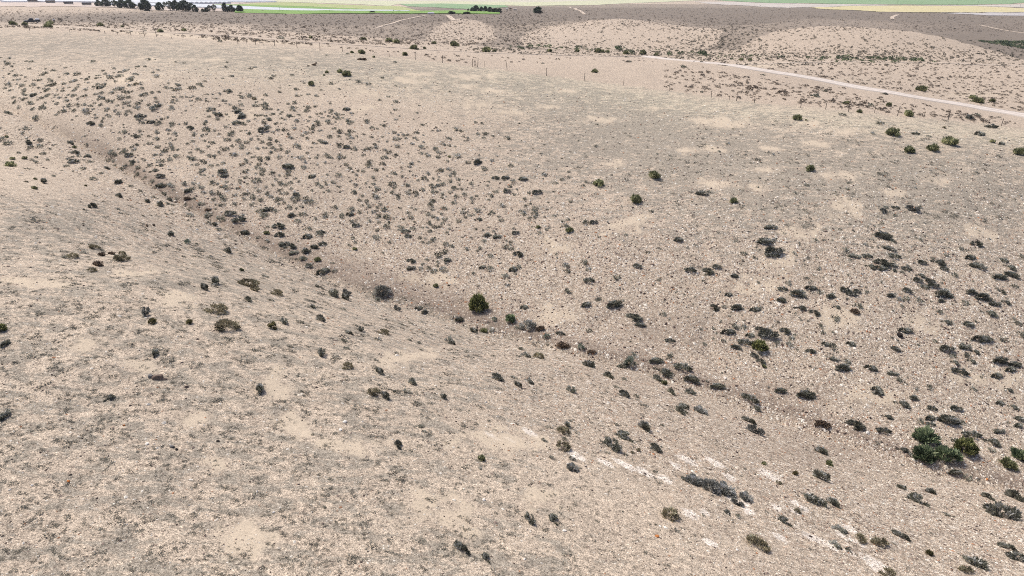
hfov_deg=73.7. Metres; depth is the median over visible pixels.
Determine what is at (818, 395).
loose stones
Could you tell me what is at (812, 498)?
dark shrub
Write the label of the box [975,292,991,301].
dark shrub
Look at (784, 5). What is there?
field
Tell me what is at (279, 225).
dark shrub
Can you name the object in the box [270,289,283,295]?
cushion shrub
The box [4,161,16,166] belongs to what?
olive bush
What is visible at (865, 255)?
dark shrub
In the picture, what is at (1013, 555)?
dark shrub
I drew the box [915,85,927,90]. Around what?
olive bush
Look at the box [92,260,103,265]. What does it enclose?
dry shrub
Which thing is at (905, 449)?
dark shrub
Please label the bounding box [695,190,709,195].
dark shrub
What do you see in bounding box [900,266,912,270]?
dark shrub
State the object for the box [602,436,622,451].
dark shrub
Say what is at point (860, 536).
cushion shrub
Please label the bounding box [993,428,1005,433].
dark shrub
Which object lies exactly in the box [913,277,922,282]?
dark shrub
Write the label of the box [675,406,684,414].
dark shrub
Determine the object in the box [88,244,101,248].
cushion shrub
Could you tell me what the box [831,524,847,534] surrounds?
dark shrub
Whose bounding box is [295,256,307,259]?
dark shrub
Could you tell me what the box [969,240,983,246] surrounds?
dark shrub
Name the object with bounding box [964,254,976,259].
dark shrub
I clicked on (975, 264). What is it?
dark shrub
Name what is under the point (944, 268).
dark shrub
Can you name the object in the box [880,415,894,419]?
dark shrub
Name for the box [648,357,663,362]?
dark shrub
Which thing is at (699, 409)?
silver shrub
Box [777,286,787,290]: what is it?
dark shrub
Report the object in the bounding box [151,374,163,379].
boulder
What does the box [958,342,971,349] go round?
dark shrub
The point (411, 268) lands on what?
dark shrub
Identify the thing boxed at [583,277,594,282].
dark shrub
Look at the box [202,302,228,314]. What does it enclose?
cushion shrub
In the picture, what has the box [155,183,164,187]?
dark shrub
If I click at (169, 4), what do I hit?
tree
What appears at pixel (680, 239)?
dark shrub
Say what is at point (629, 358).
mint shrub
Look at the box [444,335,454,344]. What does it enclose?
dark shrub
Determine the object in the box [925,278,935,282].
dark shrub
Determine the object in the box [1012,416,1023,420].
dark shrub
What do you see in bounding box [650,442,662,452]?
dark shrub
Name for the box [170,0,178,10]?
tree
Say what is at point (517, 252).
dark shrub
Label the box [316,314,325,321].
dark shrub
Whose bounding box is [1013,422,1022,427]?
dark shrub
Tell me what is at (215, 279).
dark shrub
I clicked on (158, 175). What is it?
dark shrub
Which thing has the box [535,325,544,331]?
dry shrub
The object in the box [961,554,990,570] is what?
dark shrub
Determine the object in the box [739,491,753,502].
silver shrub
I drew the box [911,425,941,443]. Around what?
dark bush
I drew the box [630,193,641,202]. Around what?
olive bush
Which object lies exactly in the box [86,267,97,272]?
cushion shrub
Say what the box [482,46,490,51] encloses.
olive bush
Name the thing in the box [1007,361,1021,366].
dark shrub
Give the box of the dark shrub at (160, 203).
[157,201,164,206]
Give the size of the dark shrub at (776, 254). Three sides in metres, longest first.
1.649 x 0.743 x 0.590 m
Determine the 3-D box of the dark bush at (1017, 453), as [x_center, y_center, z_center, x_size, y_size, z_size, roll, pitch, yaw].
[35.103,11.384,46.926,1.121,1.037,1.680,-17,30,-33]
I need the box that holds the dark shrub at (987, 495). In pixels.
[980,492,995,500]
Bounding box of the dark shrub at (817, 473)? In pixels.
[811,469,830,482]
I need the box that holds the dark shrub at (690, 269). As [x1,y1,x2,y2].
[684,267,696,271]
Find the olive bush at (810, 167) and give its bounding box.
[805,165,814,171]
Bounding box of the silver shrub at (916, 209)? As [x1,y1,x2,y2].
[905,204,920,211]
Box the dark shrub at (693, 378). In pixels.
[685,375,699,383]
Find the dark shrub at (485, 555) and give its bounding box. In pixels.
[480,552,490,563]
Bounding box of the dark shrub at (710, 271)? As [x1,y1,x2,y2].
[702,268,713,274]
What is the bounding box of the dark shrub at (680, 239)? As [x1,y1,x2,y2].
[673,237,683,241]
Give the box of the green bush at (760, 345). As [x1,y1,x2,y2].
[751,339,768,351]
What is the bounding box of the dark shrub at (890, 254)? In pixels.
[887,252,901,257]
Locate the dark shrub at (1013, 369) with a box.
[1004,366,1017,371]
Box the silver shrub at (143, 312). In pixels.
[141,306,149,315]
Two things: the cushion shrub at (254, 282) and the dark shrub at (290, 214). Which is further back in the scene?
the dark shrub at (290, 214)
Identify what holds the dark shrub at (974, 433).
on the ground
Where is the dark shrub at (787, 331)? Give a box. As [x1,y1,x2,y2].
[779,327,790,334]
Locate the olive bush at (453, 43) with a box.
[450,41,459,45]
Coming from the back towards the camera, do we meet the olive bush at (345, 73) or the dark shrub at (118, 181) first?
the olive bush at (345, 73)
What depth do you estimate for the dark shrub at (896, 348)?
55.18 m
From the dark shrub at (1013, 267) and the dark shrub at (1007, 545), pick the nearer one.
the dark shrub at (1007, 545)
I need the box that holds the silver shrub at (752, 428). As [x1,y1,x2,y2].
[743,424,765,435]
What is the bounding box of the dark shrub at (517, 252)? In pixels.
[512,251,522,256]
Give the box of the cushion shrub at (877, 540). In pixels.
[870,536,889,547]
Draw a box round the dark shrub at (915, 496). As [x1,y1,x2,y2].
[903,491,930,507]
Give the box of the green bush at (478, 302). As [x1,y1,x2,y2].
[468,293,489,312]
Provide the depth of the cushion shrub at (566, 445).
32.97 m
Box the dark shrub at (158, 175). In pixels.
[155,173,165,177]
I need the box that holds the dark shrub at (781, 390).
[774,387,787,392]
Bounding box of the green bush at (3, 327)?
[0,323,6,330]
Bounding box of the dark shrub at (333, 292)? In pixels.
[328,288,339,297]
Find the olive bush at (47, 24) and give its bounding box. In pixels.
[42,22,53,26]
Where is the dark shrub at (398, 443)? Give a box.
[394,440,402,448]
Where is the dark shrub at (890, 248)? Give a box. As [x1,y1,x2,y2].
[882,245,897,251]
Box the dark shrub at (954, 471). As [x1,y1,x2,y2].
[946,469,963,475]
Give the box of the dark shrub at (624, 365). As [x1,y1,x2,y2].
[616,362,629,367]
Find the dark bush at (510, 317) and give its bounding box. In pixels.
[505,314,514,322]
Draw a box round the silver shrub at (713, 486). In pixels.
[699,477,720,495]
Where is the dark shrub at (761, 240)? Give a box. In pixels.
[755,237,773,243]
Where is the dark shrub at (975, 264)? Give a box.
[968,262,987,269]
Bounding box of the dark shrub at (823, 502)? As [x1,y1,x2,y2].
[818,498,827,507]
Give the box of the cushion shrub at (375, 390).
[367,387,380,396]
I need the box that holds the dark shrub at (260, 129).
[257,127,269,132]
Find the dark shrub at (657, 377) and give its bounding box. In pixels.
[652,374,661,381]
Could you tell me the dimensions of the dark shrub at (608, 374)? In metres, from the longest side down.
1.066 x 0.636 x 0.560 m
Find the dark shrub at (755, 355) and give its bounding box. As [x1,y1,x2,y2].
[750,352,759,357]
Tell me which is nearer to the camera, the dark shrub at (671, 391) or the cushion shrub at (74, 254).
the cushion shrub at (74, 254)
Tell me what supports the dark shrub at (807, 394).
on the ground
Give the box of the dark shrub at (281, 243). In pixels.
[278,241,288,245]
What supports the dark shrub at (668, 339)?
on the ground
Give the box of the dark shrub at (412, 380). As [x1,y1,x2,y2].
[408,378,416,384]
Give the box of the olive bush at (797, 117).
[792,114,802,119]
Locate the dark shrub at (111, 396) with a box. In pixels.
[103,394,115,401]
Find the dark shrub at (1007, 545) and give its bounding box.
[997,541,1016,550]
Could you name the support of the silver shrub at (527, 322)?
on the ground
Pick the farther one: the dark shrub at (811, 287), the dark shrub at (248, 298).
the dark shrub at (811, 287)
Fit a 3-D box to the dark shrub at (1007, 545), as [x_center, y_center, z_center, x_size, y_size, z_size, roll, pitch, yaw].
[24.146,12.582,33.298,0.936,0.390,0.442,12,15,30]
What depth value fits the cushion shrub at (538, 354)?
49.08 m
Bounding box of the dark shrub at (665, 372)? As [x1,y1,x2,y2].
[653,367,673,377]
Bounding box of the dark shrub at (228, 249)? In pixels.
[223,247,231,252]
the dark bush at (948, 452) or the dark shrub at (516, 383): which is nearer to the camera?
the dark shrub at (516, 383)
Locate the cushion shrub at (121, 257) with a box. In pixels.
[113,253,131,260]
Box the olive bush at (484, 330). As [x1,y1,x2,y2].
[480,328,487,332]
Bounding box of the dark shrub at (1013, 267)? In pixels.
[1003,265,1016,270]
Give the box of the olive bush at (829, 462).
[826,459,832,465]
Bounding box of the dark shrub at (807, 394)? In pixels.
[796,389,816,399]
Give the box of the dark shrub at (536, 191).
[532,190,541,193]
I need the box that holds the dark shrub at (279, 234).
[274,232,284,237]
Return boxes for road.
[641,56,1023,117]
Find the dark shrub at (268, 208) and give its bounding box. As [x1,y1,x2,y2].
[262,206,273,211]
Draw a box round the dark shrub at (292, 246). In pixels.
[288,243,296,248]
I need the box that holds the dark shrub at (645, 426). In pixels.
[637,420,650,432]
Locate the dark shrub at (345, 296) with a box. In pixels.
[341,293,349,300]
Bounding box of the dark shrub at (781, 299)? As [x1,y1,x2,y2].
[776,297,786,302]
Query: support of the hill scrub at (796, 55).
on the ground
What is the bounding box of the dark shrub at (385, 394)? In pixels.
[380,391,389,399]
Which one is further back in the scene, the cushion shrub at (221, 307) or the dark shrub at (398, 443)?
the cushion shrub at (221, 307)
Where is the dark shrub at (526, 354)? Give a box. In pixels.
[520,351,530,357]
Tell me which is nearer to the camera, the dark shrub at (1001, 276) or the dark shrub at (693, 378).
the dark shrub at (693, 378)
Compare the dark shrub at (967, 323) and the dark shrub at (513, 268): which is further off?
the dark shrub at (513, 268)
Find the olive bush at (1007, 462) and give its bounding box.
[998,456,1019,470]
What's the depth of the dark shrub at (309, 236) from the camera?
66.67 m
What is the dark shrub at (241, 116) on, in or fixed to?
on the ground
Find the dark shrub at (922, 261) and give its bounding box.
[918,259,927,263]
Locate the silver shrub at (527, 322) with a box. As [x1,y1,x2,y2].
[518,319,536,330]
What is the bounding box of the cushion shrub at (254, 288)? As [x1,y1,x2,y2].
[250,286,259,291]
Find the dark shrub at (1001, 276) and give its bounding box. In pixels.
[992,273,1008,279]
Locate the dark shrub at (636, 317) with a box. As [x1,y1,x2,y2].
[624,313,642,321]
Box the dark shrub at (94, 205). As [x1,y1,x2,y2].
[88,202,96,207]
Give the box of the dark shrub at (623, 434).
[615,429,634,442]
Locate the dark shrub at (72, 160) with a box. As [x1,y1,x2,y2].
[66,159,79,163]
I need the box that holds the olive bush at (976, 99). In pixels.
[970,96,984,102]
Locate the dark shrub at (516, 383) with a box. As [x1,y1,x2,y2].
[513,381,521,387]
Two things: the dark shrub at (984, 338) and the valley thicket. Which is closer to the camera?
the dark shrub at (984, 338)
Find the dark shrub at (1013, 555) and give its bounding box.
[1004,550,1023,561]
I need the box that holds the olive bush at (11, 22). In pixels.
[8,20,17,24]
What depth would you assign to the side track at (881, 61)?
202.49 m
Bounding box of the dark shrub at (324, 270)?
[315,267,330,274]
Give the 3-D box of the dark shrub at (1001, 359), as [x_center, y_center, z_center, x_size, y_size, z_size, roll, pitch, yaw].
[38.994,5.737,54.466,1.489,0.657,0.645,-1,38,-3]
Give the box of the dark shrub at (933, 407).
[927,405,937,410]
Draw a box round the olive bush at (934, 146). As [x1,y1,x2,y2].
[926,143,939,150]
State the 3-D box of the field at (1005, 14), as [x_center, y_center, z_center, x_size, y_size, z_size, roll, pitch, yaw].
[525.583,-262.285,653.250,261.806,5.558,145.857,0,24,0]
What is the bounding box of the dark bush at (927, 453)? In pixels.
[911,442,938,464]
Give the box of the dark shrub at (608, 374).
[603,371,614,378]
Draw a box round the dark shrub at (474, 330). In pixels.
[470,327,477,333]
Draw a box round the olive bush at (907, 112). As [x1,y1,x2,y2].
[904,109,914,116]
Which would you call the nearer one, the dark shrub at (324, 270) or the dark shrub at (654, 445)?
the dark shrub at (654, 445)
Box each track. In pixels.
[1,24,640,56]
[727,61,1023,65]
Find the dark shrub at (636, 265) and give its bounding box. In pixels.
[633,263,642,267]
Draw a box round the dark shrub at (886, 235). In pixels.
[873,231,892,239]
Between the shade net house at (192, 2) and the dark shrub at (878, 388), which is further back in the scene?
the shade net house at (192, 2)
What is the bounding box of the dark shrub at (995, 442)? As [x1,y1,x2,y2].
[981,438,1001,446]
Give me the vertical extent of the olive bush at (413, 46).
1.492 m
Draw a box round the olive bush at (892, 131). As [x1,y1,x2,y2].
[885,127,900,136]
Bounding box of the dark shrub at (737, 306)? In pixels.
[730,303,743,310]
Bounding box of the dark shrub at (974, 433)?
[961,430,982,437]
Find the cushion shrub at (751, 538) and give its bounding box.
[746,533,770,552]
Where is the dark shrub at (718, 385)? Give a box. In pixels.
[708,383,725,388]
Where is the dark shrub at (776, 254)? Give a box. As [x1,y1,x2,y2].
[764,252,780,256]
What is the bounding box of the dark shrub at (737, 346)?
[731,344,741,350]
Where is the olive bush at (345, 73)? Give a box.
[341,70,351,76]
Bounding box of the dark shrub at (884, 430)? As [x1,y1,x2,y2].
[875,427,892,432]
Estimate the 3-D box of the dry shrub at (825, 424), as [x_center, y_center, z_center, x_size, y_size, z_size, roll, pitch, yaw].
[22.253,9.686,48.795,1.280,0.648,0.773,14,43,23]
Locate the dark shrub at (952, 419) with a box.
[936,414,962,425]
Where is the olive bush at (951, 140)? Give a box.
[941,135,959,144]
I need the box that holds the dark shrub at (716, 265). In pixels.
[712,264,721,267]
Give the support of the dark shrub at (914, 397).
on the ground
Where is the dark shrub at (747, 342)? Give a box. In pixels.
[737,339,752,344]
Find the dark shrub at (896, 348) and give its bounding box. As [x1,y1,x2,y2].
[891,345,901,351]
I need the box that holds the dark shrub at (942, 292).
[934,288,953,297]
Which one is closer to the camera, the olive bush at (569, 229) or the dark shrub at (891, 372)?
the dark shrub at (891, 372)
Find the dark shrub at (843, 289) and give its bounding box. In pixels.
[840,287,849,291]
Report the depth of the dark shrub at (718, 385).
51.74 m
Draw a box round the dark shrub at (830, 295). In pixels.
[826,293,836,298]
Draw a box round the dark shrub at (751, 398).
[740,393,759,403]
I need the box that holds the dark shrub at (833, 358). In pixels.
[829,356,839,360]
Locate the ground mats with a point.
(258, 482)
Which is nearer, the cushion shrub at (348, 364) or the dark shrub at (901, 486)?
the cushion shrub at (348, 364)
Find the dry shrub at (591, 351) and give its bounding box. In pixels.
[587,349,595,353]
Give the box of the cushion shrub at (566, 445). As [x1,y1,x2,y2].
[556,439,571,451]
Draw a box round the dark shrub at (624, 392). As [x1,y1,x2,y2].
[618,389,629,397]
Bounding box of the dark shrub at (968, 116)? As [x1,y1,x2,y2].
[965,114,974,119]
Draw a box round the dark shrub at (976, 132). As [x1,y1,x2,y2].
[974,130,985,135]
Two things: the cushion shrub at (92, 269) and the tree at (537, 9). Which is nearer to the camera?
the cushion shrub at (92, 269)
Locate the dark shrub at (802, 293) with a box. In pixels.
[789,289,807,298]
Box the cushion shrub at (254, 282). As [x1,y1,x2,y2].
[237,277,259,286]
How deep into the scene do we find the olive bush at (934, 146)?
83.06 m
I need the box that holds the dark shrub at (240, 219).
[231,216,245,221]
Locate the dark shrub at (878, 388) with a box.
[872,386,882,390]
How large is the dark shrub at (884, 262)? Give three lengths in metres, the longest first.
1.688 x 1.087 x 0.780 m
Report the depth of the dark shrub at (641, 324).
57.72 m
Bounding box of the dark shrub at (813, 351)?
[804,349,815,353]
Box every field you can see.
[0,1,244,10]
[214,4,499,13]
[249,2,453,10]
[269,0,593,1]
[272,0,694,5]
[402,3,507,8]
[701,2,1023,7]
[723,0,1023,4]
[810,5,1023,11]
[952,12,1023,15]
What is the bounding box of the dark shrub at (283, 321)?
[279,317,287,323]
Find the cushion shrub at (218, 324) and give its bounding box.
[214,318,241,331]
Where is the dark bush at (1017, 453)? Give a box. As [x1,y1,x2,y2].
[1010,446,1023,460]
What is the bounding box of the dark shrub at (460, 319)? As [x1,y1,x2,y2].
[455,316,463,321]
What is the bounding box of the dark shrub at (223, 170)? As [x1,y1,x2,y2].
[217,168,227,173]
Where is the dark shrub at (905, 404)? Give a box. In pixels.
[891,400,910,408]
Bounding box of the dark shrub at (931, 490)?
[924,487,936,494]
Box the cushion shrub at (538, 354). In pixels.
[532,352,544,358]
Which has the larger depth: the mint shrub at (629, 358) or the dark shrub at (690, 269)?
the dark shrub at (690, 269)
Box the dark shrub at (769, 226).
[764,224,777,228]
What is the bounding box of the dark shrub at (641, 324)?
[633,322,646,326]
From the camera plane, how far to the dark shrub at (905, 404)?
50.55 m
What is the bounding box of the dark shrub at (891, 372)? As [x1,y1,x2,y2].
[887,370,898,375]
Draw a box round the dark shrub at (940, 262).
[930,259,946,265]
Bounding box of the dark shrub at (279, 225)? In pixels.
[271,222,284,229]
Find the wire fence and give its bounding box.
[1,24,1018,125]
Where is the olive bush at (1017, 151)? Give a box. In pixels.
[1012,146,1023,154]
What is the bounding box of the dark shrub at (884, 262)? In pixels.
[872,258,891,267]
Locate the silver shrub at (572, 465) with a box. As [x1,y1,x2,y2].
[567,462,579,472]
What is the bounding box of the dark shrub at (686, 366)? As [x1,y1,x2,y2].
[673,362,692,371]
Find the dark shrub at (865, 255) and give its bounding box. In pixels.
[861,253,872,257]
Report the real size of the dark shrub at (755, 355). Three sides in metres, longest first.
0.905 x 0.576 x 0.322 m
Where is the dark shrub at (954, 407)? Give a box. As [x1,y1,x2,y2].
[950,405,962,410]
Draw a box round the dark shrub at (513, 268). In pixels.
[508,266,517,271]
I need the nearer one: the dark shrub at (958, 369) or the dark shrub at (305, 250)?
the dark shrub at (958, 369)
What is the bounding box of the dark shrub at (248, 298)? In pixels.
[244,296,251,301]
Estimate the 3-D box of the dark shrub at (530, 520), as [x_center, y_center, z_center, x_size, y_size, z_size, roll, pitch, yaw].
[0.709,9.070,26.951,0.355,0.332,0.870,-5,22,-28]
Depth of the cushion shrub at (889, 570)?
28.24 m
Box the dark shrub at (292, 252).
[288,250,298,254]
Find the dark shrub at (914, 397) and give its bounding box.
[909,394,918,400]
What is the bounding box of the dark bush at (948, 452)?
[935,444,963,462]
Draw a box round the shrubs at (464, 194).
[0,30,1023,552]
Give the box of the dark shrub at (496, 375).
[491,372,504,380]
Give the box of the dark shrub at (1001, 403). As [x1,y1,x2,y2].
[995,400,1004,405]
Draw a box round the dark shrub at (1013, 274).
[1004,271,1020,278]
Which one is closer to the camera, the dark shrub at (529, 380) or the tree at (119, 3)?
the dark shrub at (529, 380)
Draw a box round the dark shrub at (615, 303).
[605,300,621,307]
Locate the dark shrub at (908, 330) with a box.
[897,327,913,332]
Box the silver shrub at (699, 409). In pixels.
[694,404,707,415]
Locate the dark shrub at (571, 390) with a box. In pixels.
[566,385,576,392]
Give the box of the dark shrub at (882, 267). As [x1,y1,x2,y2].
[875,265,887,270]
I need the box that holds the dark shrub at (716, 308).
[710,304,718,311]
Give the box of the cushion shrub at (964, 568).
[958,564,973,573]
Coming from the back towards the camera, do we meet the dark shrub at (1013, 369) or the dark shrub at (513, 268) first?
the dark shrub at (513, 268)
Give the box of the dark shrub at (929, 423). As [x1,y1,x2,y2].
[925,421,936,425]
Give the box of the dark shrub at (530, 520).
[524,511,535,524]
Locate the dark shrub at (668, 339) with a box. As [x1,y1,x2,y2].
[664,338,675,341]
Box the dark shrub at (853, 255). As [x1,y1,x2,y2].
[847,253,861,257]
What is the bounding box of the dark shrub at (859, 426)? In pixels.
[845,419,866,430]
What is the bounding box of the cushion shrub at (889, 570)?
[878,566,895,575]
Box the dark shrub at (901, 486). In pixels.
[896,484,906,489]
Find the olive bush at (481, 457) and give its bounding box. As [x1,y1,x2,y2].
[477,454,484,461]
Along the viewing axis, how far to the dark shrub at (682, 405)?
43.58 m
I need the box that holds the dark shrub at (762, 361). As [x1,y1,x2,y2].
[755,359,765,363]
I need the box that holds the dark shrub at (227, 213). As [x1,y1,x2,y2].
[224,210,236,215]
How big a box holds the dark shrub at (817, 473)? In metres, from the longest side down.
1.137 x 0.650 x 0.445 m
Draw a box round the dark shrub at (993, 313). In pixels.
[980,310,998,317]
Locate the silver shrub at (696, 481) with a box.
[685,472,702,486]
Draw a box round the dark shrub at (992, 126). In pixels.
[984,123,998,127]
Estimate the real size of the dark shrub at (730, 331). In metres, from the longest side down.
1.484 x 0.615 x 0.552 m
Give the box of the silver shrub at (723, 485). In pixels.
[716,479,736,498]
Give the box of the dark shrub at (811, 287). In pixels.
[804,285,817,289]
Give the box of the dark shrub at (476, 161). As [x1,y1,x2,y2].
[473,159,482,164]
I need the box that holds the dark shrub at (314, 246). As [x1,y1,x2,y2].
[310,244,318,248]
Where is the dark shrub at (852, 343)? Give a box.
[845,341,855,345]
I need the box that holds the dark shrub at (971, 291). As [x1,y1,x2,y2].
[965,288,977,294]
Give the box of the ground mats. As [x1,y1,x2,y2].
[0,114,1023,575]
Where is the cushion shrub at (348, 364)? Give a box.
[342,361,352,368]
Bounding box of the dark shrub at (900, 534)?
[890,529,911,541]
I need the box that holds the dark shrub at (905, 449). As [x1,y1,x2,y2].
[895,447,909,452]
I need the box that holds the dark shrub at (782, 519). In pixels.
[777,515,792,526]
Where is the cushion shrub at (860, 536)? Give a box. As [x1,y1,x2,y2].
[855,532,867,543]
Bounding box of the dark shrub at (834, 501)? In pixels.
[826,496,841,508]
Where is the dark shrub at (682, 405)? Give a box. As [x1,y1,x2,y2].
[674,402,687,412]
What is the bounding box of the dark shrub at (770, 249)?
[764,246,784,254]
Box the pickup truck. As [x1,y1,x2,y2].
[24,18,40,22]
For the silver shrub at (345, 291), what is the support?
on the ground
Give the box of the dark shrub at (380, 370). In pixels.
[375,366,383,374]
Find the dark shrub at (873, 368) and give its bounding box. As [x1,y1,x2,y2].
[863,364,877,370]
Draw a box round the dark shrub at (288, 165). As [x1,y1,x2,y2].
[281,163,294,168]
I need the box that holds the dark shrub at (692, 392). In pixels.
[685,388,696,394]
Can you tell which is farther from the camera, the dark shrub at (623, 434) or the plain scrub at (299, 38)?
the plain scrub at (299, 38)
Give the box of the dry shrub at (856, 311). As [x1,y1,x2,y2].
[850,308,860,313]
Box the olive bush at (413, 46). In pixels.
[409,44,418,49]
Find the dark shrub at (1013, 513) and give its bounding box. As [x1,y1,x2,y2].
[982,500,1021,520]
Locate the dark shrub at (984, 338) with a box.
[971,334,990,342]
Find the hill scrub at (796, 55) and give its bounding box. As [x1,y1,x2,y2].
[453,17,1023,65]
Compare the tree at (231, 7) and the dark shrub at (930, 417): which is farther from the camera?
the tree at (231, 7)
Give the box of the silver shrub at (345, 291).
[342,289,351,294]
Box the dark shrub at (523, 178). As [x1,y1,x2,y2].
[517,176,528,179]
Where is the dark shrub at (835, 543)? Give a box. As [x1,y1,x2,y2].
[828,540,841,549]
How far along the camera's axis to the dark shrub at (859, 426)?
48.42 m
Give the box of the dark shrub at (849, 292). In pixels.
[845,290,856,295]
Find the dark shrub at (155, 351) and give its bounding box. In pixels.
[152,348,158,357]
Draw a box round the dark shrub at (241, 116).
[237,114,247,118]
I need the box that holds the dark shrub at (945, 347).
[939,344,955,350]
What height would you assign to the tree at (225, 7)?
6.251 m
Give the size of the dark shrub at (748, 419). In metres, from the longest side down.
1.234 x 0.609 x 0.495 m
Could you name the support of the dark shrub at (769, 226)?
on the ground
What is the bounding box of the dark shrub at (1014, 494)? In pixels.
[1004,489,1023,501]
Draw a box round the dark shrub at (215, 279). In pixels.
[211,276,219,284]
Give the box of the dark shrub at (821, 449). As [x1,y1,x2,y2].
[814,445,827,455]
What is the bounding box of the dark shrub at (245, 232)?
[240,230,249,234]
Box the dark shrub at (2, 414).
[0,409,10,421]
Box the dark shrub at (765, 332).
[757,327,780,337]
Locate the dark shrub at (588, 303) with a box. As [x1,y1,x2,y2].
[580,301,591,306]
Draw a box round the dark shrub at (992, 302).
[989,300,1000,305]
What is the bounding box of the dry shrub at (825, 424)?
[814,419,830,428]
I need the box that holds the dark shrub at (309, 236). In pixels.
[302,233,311,238]
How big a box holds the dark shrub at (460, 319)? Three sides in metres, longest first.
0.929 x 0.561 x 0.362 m
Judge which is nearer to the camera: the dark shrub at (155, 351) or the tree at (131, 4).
the dark shrub at (155, 351)
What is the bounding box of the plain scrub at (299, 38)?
[0,4,1021,44]
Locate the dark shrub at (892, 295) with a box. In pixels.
[886,293,895,297]
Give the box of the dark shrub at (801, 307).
[793,305,806,309]
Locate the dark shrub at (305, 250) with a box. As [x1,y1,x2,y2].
[301,247,310,253]
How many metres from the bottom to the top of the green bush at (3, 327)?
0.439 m
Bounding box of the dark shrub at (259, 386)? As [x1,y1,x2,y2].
[255,383,264,394]
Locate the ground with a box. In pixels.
[0,0,1023,575]
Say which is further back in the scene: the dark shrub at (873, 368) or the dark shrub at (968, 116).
the dark shrub at (968, 116)
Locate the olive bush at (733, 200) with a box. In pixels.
[729,197,738,202]
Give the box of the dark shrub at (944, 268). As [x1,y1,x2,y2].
[940,266,949,270]
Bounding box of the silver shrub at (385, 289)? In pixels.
[372,284,392,295]
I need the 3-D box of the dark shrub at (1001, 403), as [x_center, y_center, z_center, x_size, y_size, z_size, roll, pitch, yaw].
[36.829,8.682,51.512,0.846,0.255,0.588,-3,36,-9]
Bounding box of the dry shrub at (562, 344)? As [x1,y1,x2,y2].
[555,341,569,348]
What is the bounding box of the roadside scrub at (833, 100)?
[1,23,1023,123]
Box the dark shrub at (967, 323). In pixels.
[961,321,974,326]
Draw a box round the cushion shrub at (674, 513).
[660,506,679,521]
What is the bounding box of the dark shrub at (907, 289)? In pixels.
[902,287,913,292]
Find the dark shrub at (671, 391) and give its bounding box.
[666,388,675,395]
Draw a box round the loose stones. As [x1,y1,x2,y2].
[0,65,1023,575]
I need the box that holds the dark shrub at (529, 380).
[525,376,533,384]
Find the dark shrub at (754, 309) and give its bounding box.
[749,307,761,311]
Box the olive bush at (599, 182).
[593,178,604,186]
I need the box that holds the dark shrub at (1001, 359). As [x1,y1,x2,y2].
[991,356,1008,363]
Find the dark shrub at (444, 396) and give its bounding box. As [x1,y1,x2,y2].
[440,393,446,399]
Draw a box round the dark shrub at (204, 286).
[200,283,208,290]
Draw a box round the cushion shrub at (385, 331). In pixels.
[378,328,389,334]
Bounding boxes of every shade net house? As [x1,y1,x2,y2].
[0,0,276,1]
[1,0,230,3]
[110,2,409,10]
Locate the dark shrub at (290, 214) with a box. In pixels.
[287,212,295,217]
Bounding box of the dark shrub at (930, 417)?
[925,414,935,420]
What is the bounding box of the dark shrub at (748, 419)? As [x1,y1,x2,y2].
[741,416,756,424]
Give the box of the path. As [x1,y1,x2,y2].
[375,15,426,27]
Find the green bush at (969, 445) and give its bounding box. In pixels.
[952,436,980,455]
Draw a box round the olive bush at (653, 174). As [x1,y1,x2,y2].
[648,170,661,178]
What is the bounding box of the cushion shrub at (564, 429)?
[556,425,570,433]
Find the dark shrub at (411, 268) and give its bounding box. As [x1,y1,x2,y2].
[406,265,415,269]
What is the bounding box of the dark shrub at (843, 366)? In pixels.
[835,363,851,371]
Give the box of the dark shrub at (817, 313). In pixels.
[809,309,820,315]
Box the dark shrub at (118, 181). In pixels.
[114,179,122,183]
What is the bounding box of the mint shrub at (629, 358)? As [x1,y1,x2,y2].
[623,355,636,365]
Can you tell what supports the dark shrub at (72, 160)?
on the ground
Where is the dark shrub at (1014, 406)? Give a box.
[1007,404,1019,409]
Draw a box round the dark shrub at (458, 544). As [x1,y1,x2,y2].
[453,539,470,554]
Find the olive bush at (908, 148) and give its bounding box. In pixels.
[903,145,915,152]
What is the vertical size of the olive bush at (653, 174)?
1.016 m
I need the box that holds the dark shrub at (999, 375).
[991,372,1003,378]
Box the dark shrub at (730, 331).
[720,328,735,334]
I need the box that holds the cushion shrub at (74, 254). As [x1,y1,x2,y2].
[66,252,78,257]
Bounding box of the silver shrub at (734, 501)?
[730,498,743,506]
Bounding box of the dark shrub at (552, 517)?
[548,513,557,525]
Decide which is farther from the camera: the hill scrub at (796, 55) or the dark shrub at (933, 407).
the hill scrub at (796, 55)
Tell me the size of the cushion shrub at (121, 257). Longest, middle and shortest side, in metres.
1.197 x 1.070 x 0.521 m
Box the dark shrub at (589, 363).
[582,360,595,367]
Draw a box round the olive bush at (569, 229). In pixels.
[565,227,573,231]
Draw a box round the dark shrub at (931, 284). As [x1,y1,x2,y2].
[927,282,941,287]
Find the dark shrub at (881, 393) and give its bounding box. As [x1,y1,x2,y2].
[874,391,884,395]
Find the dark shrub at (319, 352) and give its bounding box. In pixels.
[317,347,324,355]
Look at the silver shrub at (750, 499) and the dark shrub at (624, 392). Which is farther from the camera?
the dark shrub at (624, 392)
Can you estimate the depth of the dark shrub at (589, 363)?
49.53 m
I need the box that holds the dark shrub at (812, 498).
[803,491,820,504]
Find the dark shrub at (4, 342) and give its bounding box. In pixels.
[0,339,10,347]
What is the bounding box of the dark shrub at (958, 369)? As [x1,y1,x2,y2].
[951,367,969,375]
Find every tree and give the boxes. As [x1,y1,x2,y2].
[94,0,100,5]
[100,0,110,6]
[115,0,127,7]
[123,0,136,7]
[136,0,151,10]
[154,2,163,10]
[166,1,170,9]
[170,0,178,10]
[175,0,192,10]
[191,5,198,11]
[221,3,228,11]
[228,4,234,11]
[235,5,243,10]
[472,5,478,10]
[533,6,542,12]

